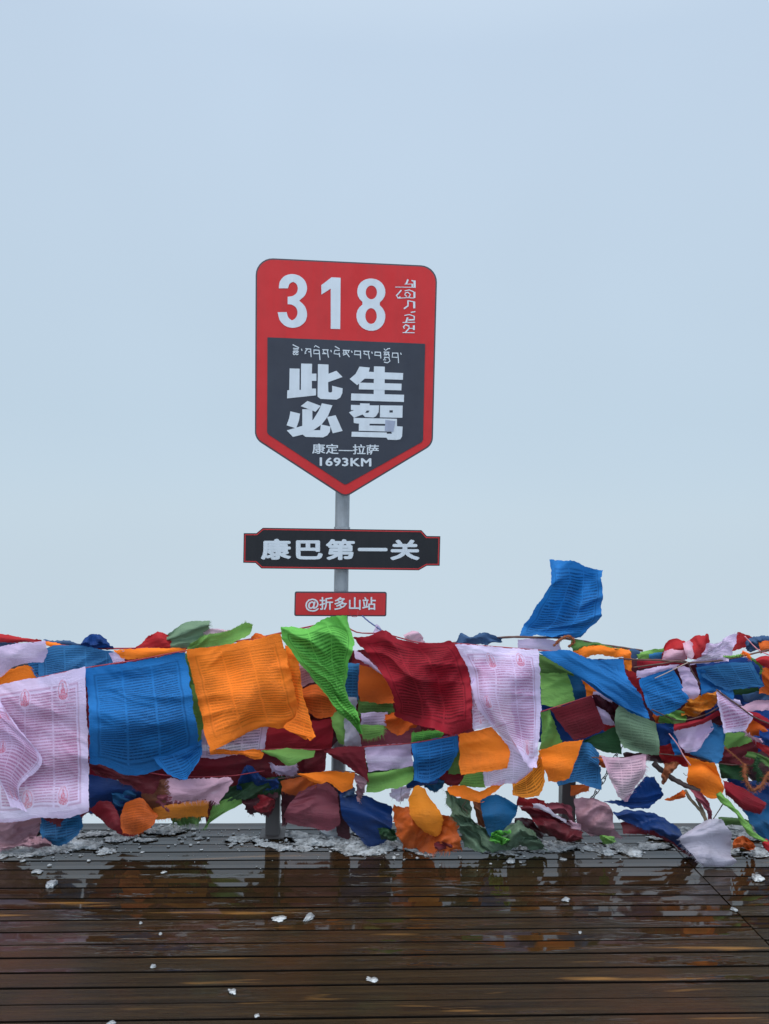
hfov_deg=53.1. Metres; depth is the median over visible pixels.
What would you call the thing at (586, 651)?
prayer flag
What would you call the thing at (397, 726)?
prayer flag
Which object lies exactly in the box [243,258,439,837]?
road sign
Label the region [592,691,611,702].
prayer flag
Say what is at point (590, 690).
prayer flag
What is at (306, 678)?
prayer flag
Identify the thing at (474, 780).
prayer flag
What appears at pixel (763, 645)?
prayer flag
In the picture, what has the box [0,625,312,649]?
rope
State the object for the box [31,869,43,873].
snow lump
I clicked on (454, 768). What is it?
prayer flag
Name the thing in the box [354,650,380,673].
prayer flag
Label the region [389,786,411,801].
prayer flag
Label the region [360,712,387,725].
prayer flag
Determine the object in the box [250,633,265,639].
prayer flag
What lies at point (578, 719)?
prayer flag
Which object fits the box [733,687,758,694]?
prayer flag
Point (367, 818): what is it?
prayer flag
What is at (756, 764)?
flag
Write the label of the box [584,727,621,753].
prayer flag
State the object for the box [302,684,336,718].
prayer flag
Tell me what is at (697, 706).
prayer flag
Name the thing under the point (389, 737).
prayer flag
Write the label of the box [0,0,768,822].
sky
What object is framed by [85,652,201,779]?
prayer flag
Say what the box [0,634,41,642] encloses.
prayer flag
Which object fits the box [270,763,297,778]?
prayer flag
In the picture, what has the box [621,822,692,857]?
prayer flag
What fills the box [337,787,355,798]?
prayer flag
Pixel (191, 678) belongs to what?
prayer flag
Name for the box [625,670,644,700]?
prayer flag
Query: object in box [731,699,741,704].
prayer flag
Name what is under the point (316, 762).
prayer flag
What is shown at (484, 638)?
prayer flag
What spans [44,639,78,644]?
prayer flag
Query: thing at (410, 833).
prayer flag
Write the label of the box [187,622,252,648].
prayer flag
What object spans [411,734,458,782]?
prayer flag
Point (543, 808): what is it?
prayer flag
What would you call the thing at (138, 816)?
prayer flag
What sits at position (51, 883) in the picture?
snow lump
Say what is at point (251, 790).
prayer flag
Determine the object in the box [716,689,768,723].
rope
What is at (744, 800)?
prayer flag
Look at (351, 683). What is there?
prayer flag
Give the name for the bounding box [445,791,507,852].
prayer flag
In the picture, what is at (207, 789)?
prayer flag
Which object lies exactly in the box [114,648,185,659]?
prayer flag
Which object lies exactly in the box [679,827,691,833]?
snow lump
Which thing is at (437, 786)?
prayer flag
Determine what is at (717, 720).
prayer flag
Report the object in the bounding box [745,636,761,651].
prayer flag
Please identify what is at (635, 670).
prayer flag
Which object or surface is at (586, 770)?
prayer flag
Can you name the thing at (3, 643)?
prayer flag
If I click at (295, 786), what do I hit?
prayer flag
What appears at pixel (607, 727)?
prayer flag
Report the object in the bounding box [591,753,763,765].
rope
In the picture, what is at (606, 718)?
prayer flag
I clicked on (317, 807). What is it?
prayer flag
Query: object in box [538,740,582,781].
prayer flag
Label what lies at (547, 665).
prayer flag
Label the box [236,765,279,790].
prayer flag
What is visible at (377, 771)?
prayer flag
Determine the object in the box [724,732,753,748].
prayer flag
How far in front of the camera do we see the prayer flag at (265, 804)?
3.65 m
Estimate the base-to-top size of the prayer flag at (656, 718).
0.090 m
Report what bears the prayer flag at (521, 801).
hanging from the railing
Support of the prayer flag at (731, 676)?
hanging from the rope at (689, 662)
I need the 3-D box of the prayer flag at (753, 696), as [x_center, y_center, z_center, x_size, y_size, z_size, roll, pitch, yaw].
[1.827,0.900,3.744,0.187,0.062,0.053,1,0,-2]
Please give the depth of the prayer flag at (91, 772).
3.76 m
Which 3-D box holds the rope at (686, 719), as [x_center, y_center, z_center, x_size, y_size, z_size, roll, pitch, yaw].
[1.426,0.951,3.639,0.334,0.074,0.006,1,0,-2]
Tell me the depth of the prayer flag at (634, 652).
3.72 m
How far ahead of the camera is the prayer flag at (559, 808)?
3.71 m
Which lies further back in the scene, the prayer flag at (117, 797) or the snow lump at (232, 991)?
the prayer flag at (117, 797)
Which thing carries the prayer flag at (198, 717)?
hanging from the rope at (138, 659)
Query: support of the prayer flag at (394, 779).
hanging from the rope at (299, 775)
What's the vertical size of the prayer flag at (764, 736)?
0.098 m
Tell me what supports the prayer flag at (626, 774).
hanging from the rope at (690, 757)
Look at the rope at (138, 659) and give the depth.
3.55 m
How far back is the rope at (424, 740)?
3.62 m
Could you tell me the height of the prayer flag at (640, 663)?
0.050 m
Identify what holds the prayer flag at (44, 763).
hanging from the rope at (138, 659)
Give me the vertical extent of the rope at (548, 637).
0.072 m
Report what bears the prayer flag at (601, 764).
hanging from the rope at (690, 757)
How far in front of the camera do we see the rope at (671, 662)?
3.62 m
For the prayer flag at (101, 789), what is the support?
hanging from the rope at (209, 776)
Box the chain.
[574,745,622,822]
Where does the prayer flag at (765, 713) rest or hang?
hanging from the railing
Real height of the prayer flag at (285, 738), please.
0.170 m
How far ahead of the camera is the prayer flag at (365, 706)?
3.71 m
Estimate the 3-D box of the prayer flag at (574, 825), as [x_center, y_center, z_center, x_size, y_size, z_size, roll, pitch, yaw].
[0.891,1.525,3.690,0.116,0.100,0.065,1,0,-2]
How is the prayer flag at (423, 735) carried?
hanging from the rope at (424, 740)
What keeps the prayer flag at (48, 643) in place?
hanging from the rope at (139, 647)
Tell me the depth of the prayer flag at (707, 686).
3.72 m
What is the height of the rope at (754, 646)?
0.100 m
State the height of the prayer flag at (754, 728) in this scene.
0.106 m
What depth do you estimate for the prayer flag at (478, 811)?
3.73 m
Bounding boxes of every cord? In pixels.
[553,634,574,647]
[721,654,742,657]
[724,746,743,764]
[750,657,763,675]
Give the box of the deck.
[0,823,768,1023]
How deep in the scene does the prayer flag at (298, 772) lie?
3.78 m
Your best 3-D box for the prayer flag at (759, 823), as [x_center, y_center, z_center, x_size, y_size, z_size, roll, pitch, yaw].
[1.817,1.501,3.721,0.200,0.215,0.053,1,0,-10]
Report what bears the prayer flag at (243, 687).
hanging from the rope at (138, 659)
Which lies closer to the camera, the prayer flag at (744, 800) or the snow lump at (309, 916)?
the snow lump at (309, 916)
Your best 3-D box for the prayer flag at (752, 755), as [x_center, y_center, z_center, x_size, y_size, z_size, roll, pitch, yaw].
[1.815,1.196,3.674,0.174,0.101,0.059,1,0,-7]
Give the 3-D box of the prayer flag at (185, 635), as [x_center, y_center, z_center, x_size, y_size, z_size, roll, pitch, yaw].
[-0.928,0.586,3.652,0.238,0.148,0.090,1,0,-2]
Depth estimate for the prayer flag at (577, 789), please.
3.80 m
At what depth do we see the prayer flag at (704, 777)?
3.66 m
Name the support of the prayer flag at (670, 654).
hanging from the rope at (689, 662)
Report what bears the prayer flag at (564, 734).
hanging from the rope at (424, 740)
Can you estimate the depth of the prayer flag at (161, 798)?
3.65 m
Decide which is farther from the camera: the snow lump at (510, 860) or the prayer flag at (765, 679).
the prayer flag at (765, 679)
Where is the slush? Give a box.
[0,824,768,870]
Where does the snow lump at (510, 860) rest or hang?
on the deck
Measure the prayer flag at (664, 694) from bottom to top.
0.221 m
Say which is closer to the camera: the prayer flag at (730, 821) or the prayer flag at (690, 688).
the prayer flag at (690, 688)
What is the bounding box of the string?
[362,615,380,630]
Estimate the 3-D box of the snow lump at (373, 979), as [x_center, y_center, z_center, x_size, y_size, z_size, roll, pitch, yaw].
[-0.043,1.610,2.652,0.045,0.005,0.033,1,0,-2]
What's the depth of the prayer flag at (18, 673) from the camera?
3.60 m
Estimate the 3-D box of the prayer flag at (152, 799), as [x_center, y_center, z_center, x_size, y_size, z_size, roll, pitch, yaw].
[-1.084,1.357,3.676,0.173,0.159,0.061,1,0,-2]
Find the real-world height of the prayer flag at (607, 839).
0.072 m
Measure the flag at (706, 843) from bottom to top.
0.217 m
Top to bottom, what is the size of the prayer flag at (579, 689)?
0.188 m
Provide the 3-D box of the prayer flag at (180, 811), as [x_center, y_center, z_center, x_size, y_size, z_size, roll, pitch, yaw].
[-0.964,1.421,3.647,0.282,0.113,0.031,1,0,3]
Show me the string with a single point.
(371, 623)
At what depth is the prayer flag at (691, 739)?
3.67 m
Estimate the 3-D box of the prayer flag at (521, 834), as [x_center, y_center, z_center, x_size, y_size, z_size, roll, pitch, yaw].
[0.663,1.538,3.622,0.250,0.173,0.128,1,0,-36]
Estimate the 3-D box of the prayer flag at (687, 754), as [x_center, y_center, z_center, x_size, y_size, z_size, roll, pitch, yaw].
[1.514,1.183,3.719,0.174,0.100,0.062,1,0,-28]
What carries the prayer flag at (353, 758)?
hanging from the rope at (424, 740)
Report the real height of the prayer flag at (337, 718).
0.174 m
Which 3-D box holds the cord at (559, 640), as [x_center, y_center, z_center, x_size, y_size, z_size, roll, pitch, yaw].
[0.856,0.616,3.660,0.114,0.071,0.036,1,0,-2]
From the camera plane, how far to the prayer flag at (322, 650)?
3.50 m
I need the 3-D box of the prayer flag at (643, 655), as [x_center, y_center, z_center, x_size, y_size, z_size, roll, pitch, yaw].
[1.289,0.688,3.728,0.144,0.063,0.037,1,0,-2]
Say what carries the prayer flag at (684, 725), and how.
hanging from the rope at (686, 719)
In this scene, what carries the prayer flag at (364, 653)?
hanging from the railing
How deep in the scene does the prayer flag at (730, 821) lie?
3.91 m
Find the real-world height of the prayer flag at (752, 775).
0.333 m
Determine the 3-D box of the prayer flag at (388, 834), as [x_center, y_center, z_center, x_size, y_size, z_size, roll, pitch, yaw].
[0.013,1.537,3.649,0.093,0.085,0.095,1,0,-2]
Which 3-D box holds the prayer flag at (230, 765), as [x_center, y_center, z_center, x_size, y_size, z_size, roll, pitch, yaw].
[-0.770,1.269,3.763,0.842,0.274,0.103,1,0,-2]
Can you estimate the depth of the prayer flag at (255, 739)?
3.63 m
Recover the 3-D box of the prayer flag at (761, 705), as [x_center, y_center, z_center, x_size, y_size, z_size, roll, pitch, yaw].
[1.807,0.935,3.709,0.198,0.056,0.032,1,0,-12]
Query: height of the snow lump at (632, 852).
0.020 m
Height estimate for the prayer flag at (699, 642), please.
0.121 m
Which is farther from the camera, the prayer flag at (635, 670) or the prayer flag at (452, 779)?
the prayer flag at (635, 670)
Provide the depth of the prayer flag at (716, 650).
3.66 m
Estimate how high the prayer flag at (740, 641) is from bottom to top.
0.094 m
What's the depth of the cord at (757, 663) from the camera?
3.65 m
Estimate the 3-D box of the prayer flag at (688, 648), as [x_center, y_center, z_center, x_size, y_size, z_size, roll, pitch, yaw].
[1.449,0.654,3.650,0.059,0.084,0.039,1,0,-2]
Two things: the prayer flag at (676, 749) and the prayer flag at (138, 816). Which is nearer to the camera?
the prayer flag at (138, 816)
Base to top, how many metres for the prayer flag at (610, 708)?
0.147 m
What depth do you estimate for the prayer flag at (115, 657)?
3.61 m
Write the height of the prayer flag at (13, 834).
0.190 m
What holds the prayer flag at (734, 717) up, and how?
hanging from the rope at (741, 707)
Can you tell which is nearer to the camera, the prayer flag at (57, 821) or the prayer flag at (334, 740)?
the prayer flag at (57, 821)
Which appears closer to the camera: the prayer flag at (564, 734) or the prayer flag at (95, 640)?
the prayer flag at (95, 640)
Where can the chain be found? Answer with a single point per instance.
(604, 777)
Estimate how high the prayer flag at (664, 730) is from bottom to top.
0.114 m
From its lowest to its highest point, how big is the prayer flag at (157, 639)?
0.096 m
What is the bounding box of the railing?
[11,663,575,838]
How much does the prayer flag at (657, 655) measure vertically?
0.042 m
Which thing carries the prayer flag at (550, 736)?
hanging from the rope at (424, 740)
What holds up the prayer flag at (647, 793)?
hanging from the rope at (690, 757)
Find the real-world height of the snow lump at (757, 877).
0.020 m
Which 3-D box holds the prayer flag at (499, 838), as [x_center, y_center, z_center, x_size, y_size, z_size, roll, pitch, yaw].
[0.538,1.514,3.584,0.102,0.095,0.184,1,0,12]
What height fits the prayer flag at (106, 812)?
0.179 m
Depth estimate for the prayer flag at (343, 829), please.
3.78 m
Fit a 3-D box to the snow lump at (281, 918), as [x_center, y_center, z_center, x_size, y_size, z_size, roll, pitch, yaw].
[-0.418,1.605,3.042,0.062,0.010,0.049,1,0,-2]
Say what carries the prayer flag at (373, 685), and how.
hanging from the rope at (454, 643)
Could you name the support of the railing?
on the deck
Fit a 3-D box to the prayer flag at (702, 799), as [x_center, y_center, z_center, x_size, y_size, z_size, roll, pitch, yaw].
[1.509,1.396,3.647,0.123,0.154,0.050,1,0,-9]
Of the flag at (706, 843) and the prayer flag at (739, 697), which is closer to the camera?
the flag at (706, 843)
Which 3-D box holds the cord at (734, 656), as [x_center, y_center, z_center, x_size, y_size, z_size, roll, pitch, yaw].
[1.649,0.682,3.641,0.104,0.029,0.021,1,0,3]
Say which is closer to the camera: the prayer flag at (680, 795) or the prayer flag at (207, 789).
the prayer flag at (207, 789)
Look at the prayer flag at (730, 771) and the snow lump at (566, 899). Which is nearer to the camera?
the snow lump at (566, 899)
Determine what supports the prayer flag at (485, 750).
hanging from the rope at (424, 740)
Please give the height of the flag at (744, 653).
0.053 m
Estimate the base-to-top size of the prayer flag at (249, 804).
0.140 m
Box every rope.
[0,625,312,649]
[37,628,308,677]
[88,758,264,777]
[258,695,591,749]
[258,770,355,781]
[350,628,549,650]
[453,636,642,651]
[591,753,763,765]
[619,649,768,663]
[634,660,700,684]
[651,707,718,720]
[652,761,722,820]
[655,662,687,677]
[669,733,690,765]
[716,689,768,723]
[744,636,768,654]
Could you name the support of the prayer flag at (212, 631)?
hanging from the rope at (139, 647)
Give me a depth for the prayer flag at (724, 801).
3.57 m
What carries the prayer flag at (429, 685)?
hanging from the rope at (454, 643)
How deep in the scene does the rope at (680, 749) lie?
3.63 m
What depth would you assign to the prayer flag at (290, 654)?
3.71 m
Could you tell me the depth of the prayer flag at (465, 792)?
3.67 m
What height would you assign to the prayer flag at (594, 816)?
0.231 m
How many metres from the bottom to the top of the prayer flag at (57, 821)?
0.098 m
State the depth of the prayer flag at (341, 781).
3.62 m
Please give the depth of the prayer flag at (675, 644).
3.71 m
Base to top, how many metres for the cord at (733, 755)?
0.088 m
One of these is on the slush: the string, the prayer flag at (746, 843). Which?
the prayer flag at (746, 843)
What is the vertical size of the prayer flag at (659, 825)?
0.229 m
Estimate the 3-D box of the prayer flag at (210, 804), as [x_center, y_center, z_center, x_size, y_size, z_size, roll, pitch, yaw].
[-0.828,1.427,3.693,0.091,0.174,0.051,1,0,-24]
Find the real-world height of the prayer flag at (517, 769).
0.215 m
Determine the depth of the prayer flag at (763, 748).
3.69 m
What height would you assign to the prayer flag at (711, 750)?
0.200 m
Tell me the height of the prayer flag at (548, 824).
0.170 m
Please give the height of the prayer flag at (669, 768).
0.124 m
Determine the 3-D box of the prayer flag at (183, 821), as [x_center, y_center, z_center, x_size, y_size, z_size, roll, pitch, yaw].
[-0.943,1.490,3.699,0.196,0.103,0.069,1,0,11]
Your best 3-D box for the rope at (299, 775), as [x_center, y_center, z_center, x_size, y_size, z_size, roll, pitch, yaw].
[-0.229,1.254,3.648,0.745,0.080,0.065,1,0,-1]
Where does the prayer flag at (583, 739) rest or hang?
hanging from the railing
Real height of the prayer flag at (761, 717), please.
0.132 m
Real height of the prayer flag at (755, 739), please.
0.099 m
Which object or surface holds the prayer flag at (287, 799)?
hanging from the railing
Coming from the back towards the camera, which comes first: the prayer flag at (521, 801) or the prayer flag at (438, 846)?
the prayer flag at (521, 801)
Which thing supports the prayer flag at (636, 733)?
hanging from the rope at (690, 757)
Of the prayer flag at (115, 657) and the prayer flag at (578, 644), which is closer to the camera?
the prayer flag at (115, 657)
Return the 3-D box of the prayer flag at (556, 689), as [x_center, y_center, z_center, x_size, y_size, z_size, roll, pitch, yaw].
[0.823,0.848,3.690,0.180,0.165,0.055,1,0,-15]
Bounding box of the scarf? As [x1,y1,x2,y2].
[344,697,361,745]
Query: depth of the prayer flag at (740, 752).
3.75 m
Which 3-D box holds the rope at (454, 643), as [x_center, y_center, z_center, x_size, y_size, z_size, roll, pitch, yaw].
[0.319,0.602,3.638,1.173,0.136,0.231,1,0,9]
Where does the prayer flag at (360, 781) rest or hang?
hanging from the rope at (299, 775)
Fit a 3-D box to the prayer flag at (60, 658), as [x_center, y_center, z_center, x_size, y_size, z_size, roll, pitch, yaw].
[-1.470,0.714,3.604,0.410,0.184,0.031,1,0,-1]
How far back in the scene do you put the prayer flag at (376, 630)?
3.70 m
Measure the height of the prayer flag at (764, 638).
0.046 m
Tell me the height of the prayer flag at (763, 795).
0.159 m
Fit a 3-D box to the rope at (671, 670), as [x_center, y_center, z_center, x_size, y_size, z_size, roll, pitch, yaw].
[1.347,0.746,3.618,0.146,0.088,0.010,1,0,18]
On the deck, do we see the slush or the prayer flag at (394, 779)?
the slush
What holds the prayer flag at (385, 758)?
hanging from the rope at (424, 740)
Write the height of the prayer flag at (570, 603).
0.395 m
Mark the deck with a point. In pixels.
(667, 936)
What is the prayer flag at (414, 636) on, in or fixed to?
hanging from the rope at (454, 643)
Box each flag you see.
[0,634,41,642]
[0,640,47,676]
[0,642,14,646]
[0,665,37,684]
[0,667,88,822]
[0,817,40,852]
[22,836,51,847]
[28,645,114,677]
[40,815,82,847]
[42,807,91,826]
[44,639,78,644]
[46,641,60,646]
[79,634,113,649]
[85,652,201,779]
[85,657,158,779]
[88,775,140,814]
[89,762,161,794]
[91,801,152,837]
[109,651,124,662]
[112,790,135,806]
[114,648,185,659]
[120,798,157,836]
[135,631,171,648]
[141,779,170,808]
[153,800,208,822]
[156,751,304,786]
[156,794,180,812]
[164,777,232,805]
[167,621,211,647]
[171,816,203,828]
[185,653,291,712]
[186,633,315,758]
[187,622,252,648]
[191,685,203,743]
[201,727,267,758]
[203,628,226,634]
[203,797,241,829]
[205,799,219,822]
[220,776,284,800]
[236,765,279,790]
[241,792,278,817]
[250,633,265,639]
[254,794,274,814]
[262,748,314,765]
[265,718,332,751]
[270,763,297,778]
[281,615,361,733]
[281,777,316,794]
[281,791,295,827]
[284,783,340,831]
[285,645,295,665]
[292,771,329,783]
[298,771,354,791]
[299,663,313,686]
[302,650,360,747]
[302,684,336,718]
[303,717,328,772]
[321,746,368,782]
[330,784,350,839]
[331,711,344,744]
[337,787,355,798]
[340,792,392,847]
[345,663,359,699]
[351,650,473,755]
[351,772,366,803]
[353,630,472,734]
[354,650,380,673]
[358,665,394,703]
[358,699,394,715]
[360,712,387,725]
[360,725,420,749]
[361,724,386,741]
[364,743,412,771]
[365,762,447,785]
[366,766,413,792]
[372,624,381,634]
[378,827,396,841]
[384,712,416,735]
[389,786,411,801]
[392,805,461,855]
[403,631,424,641]
[406,775,438,787]
[408,785,443,836]
[411,730,443,741]
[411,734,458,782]
[424,779,443,791]
[434,841,452,851]
[439,770,463,785]
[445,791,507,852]
[447,785,501,802]
[448,749,460,774]
[455,632,501,644]
[455,644,541,767]
[458,727,509,774]
[460,772,484,787]
[473,801,484,826]
[480,794,517,837]
[483,746,532,785]
[489,829,510,844]
[502,820,546,851]
[512,753,544,797]
[514,817,543,838]
[517,796,546,806]
[518,638,560,650]
[519,806,583,841]
[520,559,602,637]
[532,803,566,822]
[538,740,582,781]
[539,649,649,718]
[539,654,573,675]
[539,654,604,741]
[539,709,561,749]
[540,672,574,706]
[541,705,574,741]
[546,802,573,821]
[550,696,605,739]
[557,742,601,789]
[561,820,581,830]
[567,674,585,699]
[570,784,588,796]
[571,640,631,651]
[573,645,631,670]
[574,797,623,838]
[582,680,595,696]
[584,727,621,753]
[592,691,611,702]
[592,694,617,722]
[597,707,614,725]
[598,659,705,746]
[598,755,605,767]
[600,835,615,845]
[601,754,649,801]
[603,724,614,730]
[604,776,663,808]
[613,809,692,854]
[615,706,659,754]
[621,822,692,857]
[623,752,664,763]
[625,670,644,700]
[628,648,639,658]
[636,664,699,699]
[637,648,663,658]
[637,659,683,668]
[639,668,688,715]
[649,652,662,658]
[653,714,659,722]
[656,723,673,745]
[658,710,686,723]
[659,743,687,766]
[661,762,678,784]
[662,638,686,659]
[662,649,685,659]
[664,790,685,800]
[670,727,681,754]
[673,711,719,730]
[674,720,713,752]
[676,818,737,866]
[681,691,717,716]
[682,749,709,762]
[683,640,693,659]
[685,756,723,798]
[689,789,711,819]
[690,633,736,664]
[690,634,709,658]
[690,723,724,763]
[696,657,768,751]
[696,662,763,690]
[696,669,733,699]
[711,710,722,726]
[716,690,752,732]
[716,792,768,851]
[718,817,751,825]
[719,739,758,766]
[719,764,747,780]
[723,781,766,813]
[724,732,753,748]
[727,778,768,799]
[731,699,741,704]
[732,632,751,650]
[732,835,754,849]
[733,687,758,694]
[734,695,763,702]
[739,730,763,742]
[741,700,768,711]
[742,691,768,701]
[742,800,768,840]
[744,751,768,766]
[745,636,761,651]
[746,719,767,735]
[748,711,768,728]
[748,751,768,782]
[751,755,765,783]
[752,740,768,754]
[755,656,768,667]
[758,635,768,640]
[758,641,768,653]
[759,667,768,694]
[759,730,768,745]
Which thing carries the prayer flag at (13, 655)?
hanging from the rope at (138, 659)
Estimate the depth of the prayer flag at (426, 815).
3.58 m
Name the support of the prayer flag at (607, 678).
hanging from the rope at (689, 662)
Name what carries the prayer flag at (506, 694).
hanging from the rope at (454, 643)
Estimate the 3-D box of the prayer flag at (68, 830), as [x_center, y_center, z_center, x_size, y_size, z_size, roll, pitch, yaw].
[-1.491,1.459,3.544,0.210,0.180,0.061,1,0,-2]
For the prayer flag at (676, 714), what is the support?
hanging from the rope at (686, 719)
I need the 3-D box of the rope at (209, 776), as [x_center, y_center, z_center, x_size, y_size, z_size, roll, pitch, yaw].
[-0.987,1.194,3.610,0.836,0.085,0.072,1,0,-4]
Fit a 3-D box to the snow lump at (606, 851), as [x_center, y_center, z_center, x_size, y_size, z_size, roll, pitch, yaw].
[1.058,1.622,3.689,0.073,0.027,0.064,1,0,-2]
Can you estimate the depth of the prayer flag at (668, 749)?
3.75 m
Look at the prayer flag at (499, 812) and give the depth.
3.66 m
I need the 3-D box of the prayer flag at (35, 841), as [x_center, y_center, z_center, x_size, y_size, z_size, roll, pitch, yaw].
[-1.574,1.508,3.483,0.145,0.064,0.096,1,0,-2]
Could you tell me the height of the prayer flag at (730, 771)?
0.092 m
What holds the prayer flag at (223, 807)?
hanging from the prayer flag at (251, 790)
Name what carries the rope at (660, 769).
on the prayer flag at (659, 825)
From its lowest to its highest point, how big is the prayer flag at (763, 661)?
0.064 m
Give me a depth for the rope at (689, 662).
3.64 m
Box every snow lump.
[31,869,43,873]
[46,880,57,888]
[228,988,235,994]
[271,915,286,921]
[303,913,314,920]
[366,976,377,982]
[506,858,514,863]
[561,897,569,901]
[597,847,613,855]
[619,847,642,856]
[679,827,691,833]
[751,873,764,881]
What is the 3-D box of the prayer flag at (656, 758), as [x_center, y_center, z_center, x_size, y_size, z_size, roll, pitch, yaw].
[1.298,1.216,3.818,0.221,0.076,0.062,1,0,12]
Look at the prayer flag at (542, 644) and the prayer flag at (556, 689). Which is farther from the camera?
the prayer flag at (542, 644)
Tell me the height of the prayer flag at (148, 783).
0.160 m
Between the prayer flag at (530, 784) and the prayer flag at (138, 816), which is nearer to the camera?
the prayer flag at (138, 816)

